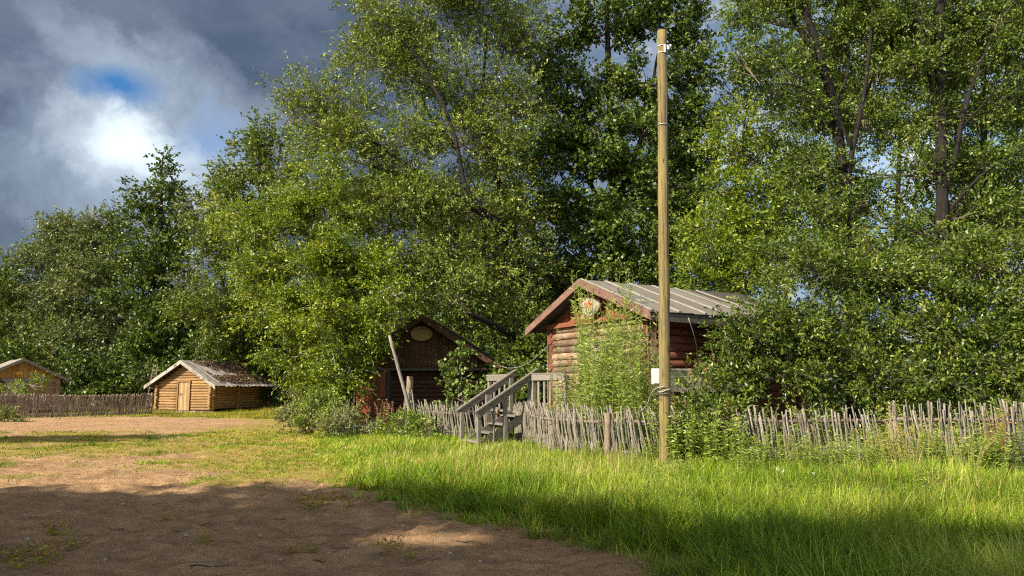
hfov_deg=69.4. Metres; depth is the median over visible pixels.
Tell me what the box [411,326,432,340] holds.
oval sign
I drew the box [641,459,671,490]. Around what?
weed plant
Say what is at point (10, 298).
alder tree
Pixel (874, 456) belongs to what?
weed plant
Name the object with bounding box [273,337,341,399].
willow bush
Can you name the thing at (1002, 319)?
willow bush
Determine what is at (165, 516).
plantain
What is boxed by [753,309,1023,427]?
undergrowth
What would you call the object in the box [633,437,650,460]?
weed plant
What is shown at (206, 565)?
twig
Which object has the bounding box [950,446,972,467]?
weed plant
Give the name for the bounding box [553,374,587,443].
willow shoot
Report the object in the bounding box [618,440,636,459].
weed plant
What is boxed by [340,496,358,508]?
plantain
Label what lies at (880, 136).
birch tree
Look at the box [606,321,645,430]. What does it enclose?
willow shoot
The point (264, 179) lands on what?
ash tree
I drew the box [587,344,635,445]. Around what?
willow shoot
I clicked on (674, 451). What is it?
weed plant
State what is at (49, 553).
plantain
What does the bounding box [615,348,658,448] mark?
willow shoot
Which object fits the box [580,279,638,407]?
willow shoot
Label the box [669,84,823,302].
willow tree
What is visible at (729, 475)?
weed plant
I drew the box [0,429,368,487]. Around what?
turf clumps
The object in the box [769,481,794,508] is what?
weed plant
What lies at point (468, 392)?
alder shrub
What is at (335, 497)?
plantain
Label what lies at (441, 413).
stick fence
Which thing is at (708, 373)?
willowherb
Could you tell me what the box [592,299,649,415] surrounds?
willow shoot
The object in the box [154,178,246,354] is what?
willow tree
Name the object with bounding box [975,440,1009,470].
weed plant
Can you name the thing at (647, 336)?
willow shoot
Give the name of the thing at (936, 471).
weed plant
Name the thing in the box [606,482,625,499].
weed plant
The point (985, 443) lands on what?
weed plant
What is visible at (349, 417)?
shrub
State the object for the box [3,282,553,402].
wood
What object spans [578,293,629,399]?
willow shoot
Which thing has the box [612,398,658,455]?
weed plant
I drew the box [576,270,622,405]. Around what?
willow shoot
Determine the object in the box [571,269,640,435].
willow shoot
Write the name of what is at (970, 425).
weed plant
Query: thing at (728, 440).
weed plant
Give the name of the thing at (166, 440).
short grass
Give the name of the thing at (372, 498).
plantain
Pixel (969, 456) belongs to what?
weed plant
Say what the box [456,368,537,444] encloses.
stairs
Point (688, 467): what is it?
weed plant
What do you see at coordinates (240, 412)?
yard grass
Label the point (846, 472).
weed plant
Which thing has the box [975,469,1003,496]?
weed plant
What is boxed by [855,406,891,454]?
weed plant
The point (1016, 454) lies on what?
weed plant
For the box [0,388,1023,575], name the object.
ground
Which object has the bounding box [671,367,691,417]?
willowherb
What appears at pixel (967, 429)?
weed plant
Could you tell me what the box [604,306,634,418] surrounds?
willow shoot
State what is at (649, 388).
willowherb
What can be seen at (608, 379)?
willow shoot
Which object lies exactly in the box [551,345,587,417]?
willow shoot
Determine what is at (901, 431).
weed plant
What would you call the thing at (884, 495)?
weed plant
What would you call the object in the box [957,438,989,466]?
weed plant
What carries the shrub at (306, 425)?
on the ground at (239, 546)
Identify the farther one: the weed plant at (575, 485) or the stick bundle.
the stick bundle
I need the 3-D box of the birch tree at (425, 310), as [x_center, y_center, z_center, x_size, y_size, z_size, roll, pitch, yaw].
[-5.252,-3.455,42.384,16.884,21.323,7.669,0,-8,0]
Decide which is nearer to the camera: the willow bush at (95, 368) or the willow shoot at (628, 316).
the willow shoot at (628, 316)
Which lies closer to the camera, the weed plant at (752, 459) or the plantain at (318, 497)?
the plantain at (318, 497)
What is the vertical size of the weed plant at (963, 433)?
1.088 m
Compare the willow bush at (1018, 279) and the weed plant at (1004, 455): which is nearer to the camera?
the weed plant at (1004, 455)
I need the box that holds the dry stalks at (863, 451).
[835,440,871,469]
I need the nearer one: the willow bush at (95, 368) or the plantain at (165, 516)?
the plantain at (165, 516)
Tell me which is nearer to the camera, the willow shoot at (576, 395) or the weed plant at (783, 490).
the weed plant at (783, 490)
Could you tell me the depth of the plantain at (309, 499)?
9.50 m
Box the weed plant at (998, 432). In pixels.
[983,407,1011,470]
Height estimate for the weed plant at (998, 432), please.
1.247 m
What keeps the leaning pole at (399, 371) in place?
attached to the stick fence at (441, 413)
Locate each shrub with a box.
[0,404,34,421]
[265,380,332,433]
[285,382,363,428]
[312,397,389,437]
[367,400,443,438]
[429,367,501,417]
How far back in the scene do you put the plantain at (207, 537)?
7.53 m
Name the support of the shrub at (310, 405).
on the ground at (239, 546)
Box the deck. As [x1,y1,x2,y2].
[486,372,582,440]
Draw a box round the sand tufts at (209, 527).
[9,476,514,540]
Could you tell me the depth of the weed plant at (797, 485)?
9.93 m
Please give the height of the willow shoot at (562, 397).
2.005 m
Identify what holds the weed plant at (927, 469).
on the ground at (239, 546)
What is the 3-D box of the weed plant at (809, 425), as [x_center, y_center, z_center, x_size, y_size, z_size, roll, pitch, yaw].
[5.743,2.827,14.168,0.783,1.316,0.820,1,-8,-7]
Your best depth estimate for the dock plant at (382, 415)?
22.24 m
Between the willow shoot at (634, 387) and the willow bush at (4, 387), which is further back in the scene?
the willow bush at (4, 387)
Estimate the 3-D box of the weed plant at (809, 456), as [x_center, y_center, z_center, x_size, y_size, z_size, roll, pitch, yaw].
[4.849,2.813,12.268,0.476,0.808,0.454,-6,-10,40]
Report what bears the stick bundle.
on the ground at (239, 546)
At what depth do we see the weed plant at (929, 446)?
12.73 m
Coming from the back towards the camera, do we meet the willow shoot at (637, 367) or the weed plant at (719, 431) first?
the willow shoot at (637, 367)
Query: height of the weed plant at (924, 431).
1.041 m
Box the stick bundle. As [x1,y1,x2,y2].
[396,389,413,429]
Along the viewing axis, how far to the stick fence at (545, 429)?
16.57 m
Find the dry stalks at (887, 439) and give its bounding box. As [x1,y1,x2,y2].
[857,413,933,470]
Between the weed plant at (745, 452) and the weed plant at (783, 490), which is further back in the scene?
the weed plant at (745, 452)
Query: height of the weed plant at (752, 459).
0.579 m
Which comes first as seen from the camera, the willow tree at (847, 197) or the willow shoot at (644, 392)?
the willow shoot at (644, 392)
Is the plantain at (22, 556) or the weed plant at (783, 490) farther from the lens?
the weed plant at (783, 490)
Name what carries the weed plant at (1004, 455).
on the ground at (239, 546)
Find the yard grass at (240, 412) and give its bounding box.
[18,403,336,418]
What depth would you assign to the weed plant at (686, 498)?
8.66 m
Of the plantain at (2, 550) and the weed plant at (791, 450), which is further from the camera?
the weed plant at (791, 450)
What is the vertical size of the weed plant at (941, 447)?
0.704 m
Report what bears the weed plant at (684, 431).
on the ground at (239, 546)
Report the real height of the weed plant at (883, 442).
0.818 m
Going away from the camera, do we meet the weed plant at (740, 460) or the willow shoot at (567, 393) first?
the weed plant at (740, 460)
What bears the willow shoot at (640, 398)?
on the ground at (239, 546)
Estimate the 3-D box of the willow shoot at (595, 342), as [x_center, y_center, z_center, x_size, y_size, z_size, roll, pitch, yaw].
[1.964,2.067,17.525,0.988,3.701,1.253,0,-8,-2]
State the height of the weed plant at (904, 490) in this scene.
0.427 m
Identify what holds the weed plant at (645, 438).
on the ground at (239, 546)
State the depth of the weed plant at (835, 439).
12.54 m
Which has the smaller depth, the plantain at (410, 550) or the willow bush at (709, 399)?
the plantain at (410, 550)
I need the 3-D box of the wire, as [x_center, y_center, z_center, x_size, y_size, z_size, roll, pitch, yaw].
[0.269,2.391,24.848,0.021,0.576,5.342,2,-8,-17]
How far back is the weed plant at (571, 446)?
15.29 m
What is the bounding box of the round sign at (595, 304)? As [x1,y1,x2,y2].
[580,292,600,316]
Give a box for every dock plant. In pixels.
[374,402,389,432]
[381,399,398,429]
[389,404,400,427]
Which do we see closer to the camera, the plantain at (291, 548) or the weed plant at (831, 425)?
the plantain at (291, 548)
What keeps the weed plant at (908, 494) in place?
on the ground at (239, 546)
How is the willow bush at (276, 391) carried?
on the ground at (239, 546)
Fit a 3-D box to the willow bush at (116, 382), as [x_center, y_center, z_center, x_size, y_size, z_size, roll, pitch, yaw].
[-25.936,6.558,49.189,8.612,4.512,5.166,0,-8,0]
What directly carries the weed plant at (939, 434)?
on the ground at (239, 546)
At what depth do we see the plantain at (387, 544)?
7.05 m
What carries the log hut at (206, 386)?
on the ground at (239, 546)
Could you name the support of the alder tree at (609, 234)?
on the ground at (239, 546)
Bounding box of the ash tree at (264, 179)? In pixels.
[152,106,325,405]
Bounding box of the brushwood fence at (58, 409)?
[0,393,152,417]
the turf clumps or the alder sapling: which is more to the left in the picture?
the turf clumps
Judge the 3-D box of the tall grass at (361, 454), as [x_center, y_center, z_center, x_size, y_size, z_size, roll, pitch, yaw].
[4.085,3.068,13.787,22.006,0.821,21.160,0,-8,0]
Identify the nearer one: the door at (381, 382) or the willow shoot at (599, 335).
the willow shoot at (599, 335)
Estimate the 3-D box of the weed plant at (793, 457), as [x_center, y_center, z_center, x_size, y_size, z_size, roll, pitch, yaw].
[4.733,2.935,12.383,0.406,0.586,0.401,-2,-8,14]
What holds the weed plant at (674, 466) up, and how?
on the ground at (239, 546)
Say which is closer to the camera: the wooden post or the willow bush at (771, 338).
the willow bush at (771, 338)
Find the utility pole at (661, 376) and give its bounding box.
[640,29,671,465]
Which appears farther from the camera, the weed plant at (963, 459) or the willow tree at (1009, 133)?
the willow tree at (1009, 133)
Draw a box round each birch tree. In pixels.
[290,62,565,365]
[538,97,808,312]
[714,0,1023,413]
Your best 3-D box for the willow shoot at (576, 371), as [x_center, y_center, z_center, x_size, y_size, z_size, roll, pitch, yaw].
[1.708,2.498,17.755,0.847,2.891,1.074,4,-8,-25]
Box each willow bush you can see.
[0,337,152,406]
[0,370,52,414]
[60,352,165,406]
[150,341,304,405]
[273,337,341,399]
[475,321,548,421]
[670,350,769,460]
[675,230,865,431]
[774,221,977,432]
[882,217,1023,436]
[1012,253,1023,361]
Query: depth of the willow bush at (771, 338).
16.84 m
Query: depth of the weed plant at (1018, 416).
14.30 m
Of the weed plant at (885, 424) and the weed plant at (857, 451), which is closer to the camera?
the weed plant at (857, 451)
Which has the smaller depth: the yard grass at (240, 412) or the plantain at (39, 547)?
the plantain at (39, 547)
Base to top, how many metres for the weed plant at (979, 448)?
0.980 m
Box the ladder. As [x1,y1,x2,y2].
[146,364,157,405]
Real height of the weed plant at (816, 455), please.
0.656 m
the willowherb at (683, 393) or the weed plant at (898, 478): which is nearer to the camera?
the weed plant at (898, 478)
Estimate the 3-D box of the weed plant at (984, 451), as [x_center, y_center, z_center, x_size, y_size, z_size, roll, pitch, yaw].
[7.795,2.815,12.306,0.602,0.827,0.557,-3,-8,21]
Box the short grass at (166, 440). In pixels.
[0,429,680,575]
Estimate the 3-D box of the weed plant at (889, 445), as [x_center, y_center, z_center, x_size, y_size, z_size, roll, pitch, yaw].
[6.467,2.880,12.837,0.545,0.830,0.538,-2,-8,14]
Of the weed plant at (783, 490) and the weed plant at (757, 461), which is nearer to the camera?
the weed plant at (783, 490)
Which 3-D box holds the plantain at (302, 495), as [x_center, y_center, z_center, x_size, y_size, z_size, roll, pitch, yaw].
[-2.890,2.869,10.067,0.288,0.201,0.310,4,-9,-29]
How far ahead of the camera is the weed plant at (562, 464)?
11.32 m
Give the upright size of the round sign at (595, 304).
0.806 m
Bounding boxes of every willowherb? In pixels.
[630,362,655,426]
[643,355,658,410]
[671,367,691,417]
[690,353,714,405]
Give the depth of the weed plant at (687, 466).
11.41 m
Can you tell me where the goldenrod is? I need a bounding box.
[313,427,324,439]
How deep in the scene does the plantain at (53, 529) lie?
7.85 m
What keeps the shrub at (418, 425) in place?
on the ground at (239, 546)
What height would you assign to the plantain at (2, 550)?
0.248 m
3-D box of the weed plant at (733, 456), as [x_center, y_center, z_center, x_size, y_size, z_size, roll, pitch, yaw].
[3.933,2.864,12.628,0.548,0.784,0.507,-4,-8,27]
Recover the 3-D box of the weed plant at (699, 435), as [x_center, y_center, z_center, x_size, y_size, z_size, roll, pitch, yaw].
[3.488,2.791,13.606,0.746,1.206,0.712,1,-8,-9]
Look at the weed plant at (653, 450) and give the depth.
13.80 m
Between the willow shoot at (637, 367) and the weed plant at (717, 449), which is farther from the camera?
the willow shoot at (637, 367)
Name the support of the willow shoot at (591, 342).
on the ground at (239, 546)
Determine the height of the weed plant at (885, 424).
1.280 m
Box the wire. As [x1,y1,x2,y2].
[499,347,546,367]
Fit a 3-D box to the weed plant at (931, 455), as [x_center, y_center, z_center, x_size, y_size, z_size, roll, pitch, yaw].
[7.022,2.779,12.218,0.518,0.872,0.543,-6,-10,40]
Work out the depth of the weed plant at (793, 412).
14.04 m
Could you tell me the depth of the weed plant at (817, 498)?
8.60 m
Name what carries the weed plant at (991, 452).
on the ground at (239, 546)
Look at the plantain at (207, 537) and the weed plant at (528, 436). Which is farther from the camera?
the weed plant at (528, 436)
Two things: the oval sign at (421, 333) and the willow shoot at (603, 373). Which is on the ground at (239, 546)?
the willow shoot at (603, 373)
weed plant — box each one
[525,426,537,444]
[547,458,573,481]
[557,481,574,500]
[566,478,581,494]
[569,436,586,456]
[583,408,616,455]
[583,440,599,459]
[585,441,603,458]
[586,410,615,451]
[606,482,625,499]
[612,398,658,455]
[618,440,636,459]
[632,425,654,449]
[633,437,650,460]
[641,403,685,444]
[641,425,657,450]
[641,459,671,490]
[643,437,658,461]
[644,400,686,460]
[657,401,699,459]
[660,463,676,484]
[664,413,697,465]
[668,453,688,480]
[670,476,695,512]
[671,414,699,457]
[672,456,694,477]
[679,420,714,461]
[684,408,720,464]
[687,399,744,463]
[689,427,724,465]
[703,420,740,469]
[712,415,748,462]
[715,408,754,462]
[715,467,742,484]
[724,433,756,469]
[731,400,778,460]
[731,446,753,471]
[733,423,771,467]
[741,445,764,471]
[750,452,765,467]
[751,427,790,468]
[754,433,784,470]
[769,449,785,468]
[769,469,782,483]
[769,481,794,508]
[782,447,806,468]
[785,401,829,459]
[785,428,817,468]
[785,477,806,495]
[786,405,805,458]
[790,433,819,471]
[798,405,848,453]
[798,440,817,465]
[800,471,829,493]
[806,489,832,511]
[808,437,833,470]
[812,442,829,472]
[815,449,830,467]
[817,401,853,452]
[822,435,845,471]
[825,429,871,470]
[839,435,872,472]
[839,464,852,486]
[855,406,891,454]
[856,424,897,462]
[857,443,886,470]
[860,432,884,465]
[860,478,882,510]
[865,402,904,448]
[868,430,900,463]
[868,451,886,469]
[870,487,896,508]
[877,417,919,452]
[884,433,923,467]
[884,467,911,486]
[893,482,920,506]
[900,430,942,465]
[901,415,946,453]
[902,484,920,501]
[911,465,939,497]
[912,460,936,484]
[915,460,938,490]
[916,415,959,447]
[917,429,947,467]
[917,432,951,459]
[919,430,953,466]
[932,439,950,462]
[942,415,980,453]
[945,397,1004,449]
[950,424,990,469]
[950,436,986,469]
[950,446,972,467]
[955,414,988,444]
[957,424,1004,470]
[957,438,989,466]
[960,434,998,471]
[969,437,1001,467]
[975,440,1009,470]
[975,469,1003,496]
[979,431,1011,475]
[980,470,1004,489]
[987,431,1023,470]
[993,403,1023,450]
[994,489,1023,517]
[1003,418,1023,464]
[1009,432,1023,472]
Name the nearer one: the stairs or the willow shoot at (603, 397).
the willow shoot at (603, 397)
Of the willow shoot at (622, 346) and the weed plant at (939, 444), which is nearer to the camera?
the weed plant at (939, 444)
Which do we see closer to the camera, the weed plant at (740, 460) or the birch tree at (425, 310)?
the weed plant at (740, 460)
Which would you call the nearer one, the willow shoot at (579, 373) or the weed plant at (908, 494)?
the weed plant at (908, 494)
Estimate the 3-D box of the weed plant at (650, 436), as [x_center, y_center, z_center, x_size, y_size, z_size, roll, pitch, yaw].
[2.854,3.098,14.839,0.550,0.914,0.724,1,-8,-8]
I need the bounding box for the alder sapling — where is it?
[434,340,477,427]
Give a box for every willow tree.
[0,199,157,395]
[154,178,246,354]
[200,138,433,430]
[249,0,576,414]
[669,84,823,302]
[701,0,933,430]
[862,0,1023,433]
[947,0,1023,429]
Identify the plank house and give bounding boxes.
[342,314,511,426]
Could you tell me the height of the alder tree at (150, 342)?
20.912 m
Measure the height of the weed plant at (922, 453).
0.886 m
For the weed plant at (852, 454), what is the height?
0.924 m
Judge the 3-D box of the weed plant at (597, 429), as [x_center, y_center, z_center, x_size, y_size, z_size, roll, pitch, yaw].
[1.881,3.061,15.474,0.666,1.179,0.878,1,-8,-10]
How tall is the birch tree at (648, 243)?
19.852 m
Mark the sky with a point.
(89, 89)
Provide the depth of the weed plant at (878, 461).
12.29 m
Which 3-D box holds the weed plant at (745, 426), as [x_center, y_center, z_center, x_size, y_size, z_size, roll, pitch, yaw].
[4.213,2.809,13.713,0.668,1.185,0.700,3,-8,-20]
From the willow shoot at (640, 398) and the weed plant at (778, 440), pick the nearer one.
the weed plant at (778, 440)
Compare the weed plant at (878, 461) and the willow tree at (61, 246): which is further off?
the willow tree at (61, 246)
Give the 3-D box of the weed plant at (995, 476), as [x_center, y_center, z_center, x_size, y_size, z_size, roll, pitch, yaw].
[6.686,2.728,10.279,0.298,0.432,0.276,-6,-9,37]
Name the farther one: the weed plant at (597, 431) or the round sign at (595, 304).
the round sign at (595, 304)
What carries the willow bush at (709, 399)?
on the ground at (239, 546)
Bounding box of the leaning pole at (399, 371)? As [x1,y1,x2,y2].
[388,335,411,414]
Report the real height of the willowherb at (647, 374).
2.288 m
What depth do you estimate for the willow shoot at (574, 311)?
17.71 m
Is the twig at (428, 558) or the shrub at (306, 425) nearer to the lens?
the twig at (428, 558)
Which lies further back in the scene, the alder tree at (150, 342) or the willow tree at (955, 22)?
the alder tree at (150, 342)
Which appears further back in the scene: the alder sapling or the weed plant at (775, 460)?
the alder sapling
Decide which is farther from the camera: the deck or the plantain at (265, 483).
the deck
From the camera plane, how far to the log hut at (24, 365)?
42.16 m
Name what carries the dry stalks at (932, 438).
on the ground at (239, 546)
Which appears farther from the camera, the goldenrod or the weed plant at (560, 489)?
the goldenrod
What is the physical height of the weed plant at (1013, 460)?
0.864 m
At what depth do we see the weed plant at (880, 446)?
12.65 m
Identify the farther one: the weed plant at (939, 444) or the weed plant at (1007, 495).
the weed plant at (939, 444)
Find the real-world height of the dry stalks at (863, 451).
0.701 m
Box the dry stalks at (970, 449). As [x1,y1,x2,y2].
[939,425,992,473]
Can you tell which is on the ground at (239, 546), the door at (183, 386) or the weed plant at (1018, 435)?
the weed plant at (1018, 435)
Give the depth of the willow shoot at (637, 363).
15.10 m
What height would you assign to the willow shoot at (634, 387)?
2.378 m
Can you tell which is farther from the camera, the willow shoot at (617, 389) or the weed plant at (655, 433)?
the willow shoot at (617, 389)
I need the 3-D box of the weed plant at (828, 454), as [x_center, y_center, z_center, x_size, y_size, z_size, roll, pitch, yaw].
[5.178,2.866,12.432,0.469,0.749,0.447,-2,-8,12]
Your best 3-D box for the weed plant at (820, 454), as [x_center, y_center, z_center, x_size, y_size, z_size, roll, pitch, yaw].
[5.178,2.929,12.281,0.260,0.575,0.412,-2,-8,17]
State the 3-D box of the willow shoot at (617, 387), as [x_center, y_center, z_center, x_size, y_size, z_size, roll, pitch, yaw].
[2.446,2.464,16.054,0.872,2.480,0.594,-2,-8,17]
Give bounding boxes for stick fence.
[412,399,499,437]
[513,399,603,454]
[597,404,737,460]
[731,405,888,462]
[888,398,1023,469]
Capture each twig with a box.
[189,564,228,566]
[418,557,441,560]
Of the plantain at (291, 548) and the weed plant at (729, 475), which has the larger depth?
the weed plant at (729, 475)
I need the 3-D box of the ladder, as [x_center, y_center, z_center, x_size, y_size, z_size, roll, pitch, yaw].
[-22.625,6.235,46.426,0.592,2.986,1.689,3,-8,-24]
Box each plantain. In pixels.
[0,539,30,562]
[7,539,47,568]
[23,537,54,555]
[35,544,68,565]
[38,518,73,535]
[50,531,84,551]
[157,511,171,520]
[197,528,217,543]
[253,479,270,489]
[284,541,300,554]
[290,491,309,503]
[295,490,323,508]
[299,539,319,552]
[313,492,333,507]
[319,490,339,500]
[338,491,353,499]
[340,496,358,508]
[361,494,375,505]
[371,535,406,554]
[397,544,420,559]
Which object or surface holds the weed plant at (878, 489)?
on the ground at (239, 546)
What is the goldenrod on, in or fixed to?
on the ground at (239, 546)
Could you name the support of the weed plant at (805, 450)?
on the ground at (239, 546)
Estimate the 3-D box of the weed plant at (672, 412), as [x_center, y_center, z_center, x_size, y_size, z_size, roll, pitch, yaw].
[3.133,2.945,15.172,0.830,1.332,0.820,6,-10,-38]
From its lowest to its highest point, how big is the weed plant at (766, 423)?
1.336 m
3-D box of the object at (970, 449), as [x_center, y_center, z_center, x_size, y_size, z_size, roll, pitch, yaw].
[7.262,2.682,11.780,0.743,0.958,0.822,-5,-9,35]
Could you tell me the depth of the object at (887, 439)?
12.27 m
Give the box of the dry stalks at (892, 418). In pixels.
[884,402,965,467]
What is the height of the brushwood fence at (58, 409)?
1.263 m
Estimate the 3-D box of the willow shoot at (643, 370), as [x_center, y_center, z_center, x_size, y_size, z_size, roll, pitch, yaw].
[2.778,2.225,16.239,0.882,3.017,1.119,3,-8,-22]
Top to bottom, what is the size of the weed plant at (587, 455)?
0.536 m
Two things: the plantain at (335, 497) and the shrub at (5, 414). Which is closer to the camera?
the plantain at (335, 497)
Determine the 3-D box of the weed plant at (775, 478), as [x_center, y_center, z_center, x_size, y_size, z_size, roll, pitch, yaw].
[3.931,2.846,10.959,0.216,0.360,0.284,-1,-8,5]
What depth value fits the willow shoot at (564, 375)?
17.11 m
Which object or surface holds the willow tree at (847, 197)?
on the ground at (239, 546)
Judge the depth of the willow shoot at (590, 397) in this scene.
16.31 m
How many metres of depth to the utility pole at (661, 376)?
14.01 m
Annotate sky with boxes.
[0,0,1023,387]
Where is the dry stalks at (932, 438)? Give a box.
[906,419,975,467]
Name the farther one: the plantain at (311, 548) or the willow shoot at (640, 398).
the willow shoot at (640, 398)
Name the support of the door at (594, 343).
in the log hut at (688, 311)
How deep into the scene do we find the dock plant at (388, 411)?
22.67 m
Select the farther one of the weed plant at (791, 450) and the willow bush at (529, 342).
the willow bush at (529, 342)
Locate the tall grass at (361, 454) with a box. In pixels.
[290,424,1023,575]
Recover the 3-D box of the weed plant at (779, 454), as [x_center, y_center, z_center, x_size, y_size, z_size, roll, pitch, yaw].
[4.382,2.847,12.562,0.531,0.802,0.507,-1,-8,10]
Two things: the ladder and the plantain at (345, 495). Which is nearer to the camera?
the plantain at (345, 495)
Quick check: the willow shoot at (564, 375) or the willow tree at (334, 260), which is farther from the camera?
the willow tree at (334, 260)
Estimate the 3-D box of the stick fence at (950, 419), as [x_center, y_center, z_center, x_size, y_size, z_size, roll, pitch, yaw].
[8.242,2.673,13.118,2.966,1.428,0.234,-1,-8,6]
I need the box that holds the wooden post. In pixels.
[406,376,412,400]
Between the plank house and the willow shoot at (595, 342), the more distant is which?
the plank house
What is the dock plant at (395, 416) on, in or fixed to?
on the ground at (239, 546)
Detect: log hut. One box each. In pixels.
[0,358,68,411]
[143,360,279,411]
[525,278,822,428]
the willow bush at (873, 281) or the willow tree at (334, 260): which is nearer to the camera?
the willow bush at (873, 281)
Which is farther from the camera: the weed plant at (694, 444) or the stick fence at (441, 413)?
the stick fence at (441, 413)
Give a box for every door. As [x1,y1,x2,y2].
[178,382,188,409]
[355,372,385,426]
[582,343,599,399]
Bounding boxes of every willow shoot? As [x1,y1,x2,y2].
[545,327,588,451]
[549,368,572,434]
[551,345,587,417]
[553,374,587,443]
[558,375,597,419]
[560,337,604,416]
[565,346,605,401]
[567,348,602,440]
[568,263,629,435]
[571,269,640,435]
[573,296,613,409]
[573,350,613,439]
[574,267,635,397]
[575,363,620,442]
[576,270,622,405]
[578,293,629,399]
[578,323,615,442]
[579,313,645,431]
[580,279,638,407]
[586,297,642,446]
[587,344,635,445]
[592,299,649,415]
[595,341,628,426]
[600,302,652,417]
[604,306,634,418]
[605,351,642,424]
[606,307,658,440]
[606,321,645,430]
[611,319,658,431]
[614,355,658,419]
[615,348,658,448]
[616,319,644,448]
[618,345,658,449]
[622,364,657,416]
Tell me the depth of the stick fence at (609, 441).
14.57 m
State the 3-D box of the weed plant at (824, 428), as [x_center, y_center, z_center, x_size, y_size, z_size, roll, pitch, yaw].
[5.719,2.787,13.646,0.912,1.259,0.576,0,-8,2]
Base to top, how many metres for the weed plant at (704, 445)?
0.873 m
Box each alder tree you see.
[0,246,104,372]
[83,144,208,376]
[509,0,750,310]
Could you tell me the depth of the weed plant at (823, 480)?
9.68 m
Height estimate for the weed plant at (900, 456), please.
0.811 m
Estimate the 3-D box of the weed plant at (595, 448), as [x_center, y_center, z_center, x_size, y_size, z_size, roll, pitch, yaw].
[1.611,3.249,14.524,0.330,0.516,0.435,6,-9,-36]
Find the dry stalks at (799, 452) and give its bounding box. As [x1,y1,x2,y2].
[781,434,823,461]
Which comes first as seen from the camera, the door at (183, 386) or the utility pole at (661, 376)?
the utility pole at (661, 376)
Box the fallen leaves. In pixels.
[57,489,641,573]
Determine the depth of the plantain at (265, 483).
11.38 m
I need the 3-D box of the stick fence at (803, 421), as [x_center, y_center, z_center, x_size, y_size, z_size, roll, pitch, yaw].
[5.430,2.791,13.513,2.739,1.298,0.190,-1,-8,10]
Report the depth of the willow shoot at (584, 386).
16.78 m
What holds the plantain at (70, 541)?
on the ground at (239, 546)
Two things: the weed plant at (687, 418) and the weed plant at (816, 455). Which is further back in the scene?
the weed plant at (687, 418)
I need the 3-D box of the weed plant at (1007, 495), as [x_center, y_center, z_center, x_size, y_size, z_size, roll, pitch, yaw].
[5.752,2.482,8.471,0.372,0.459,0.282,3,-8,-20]
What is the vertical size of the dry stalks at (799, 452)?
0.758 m

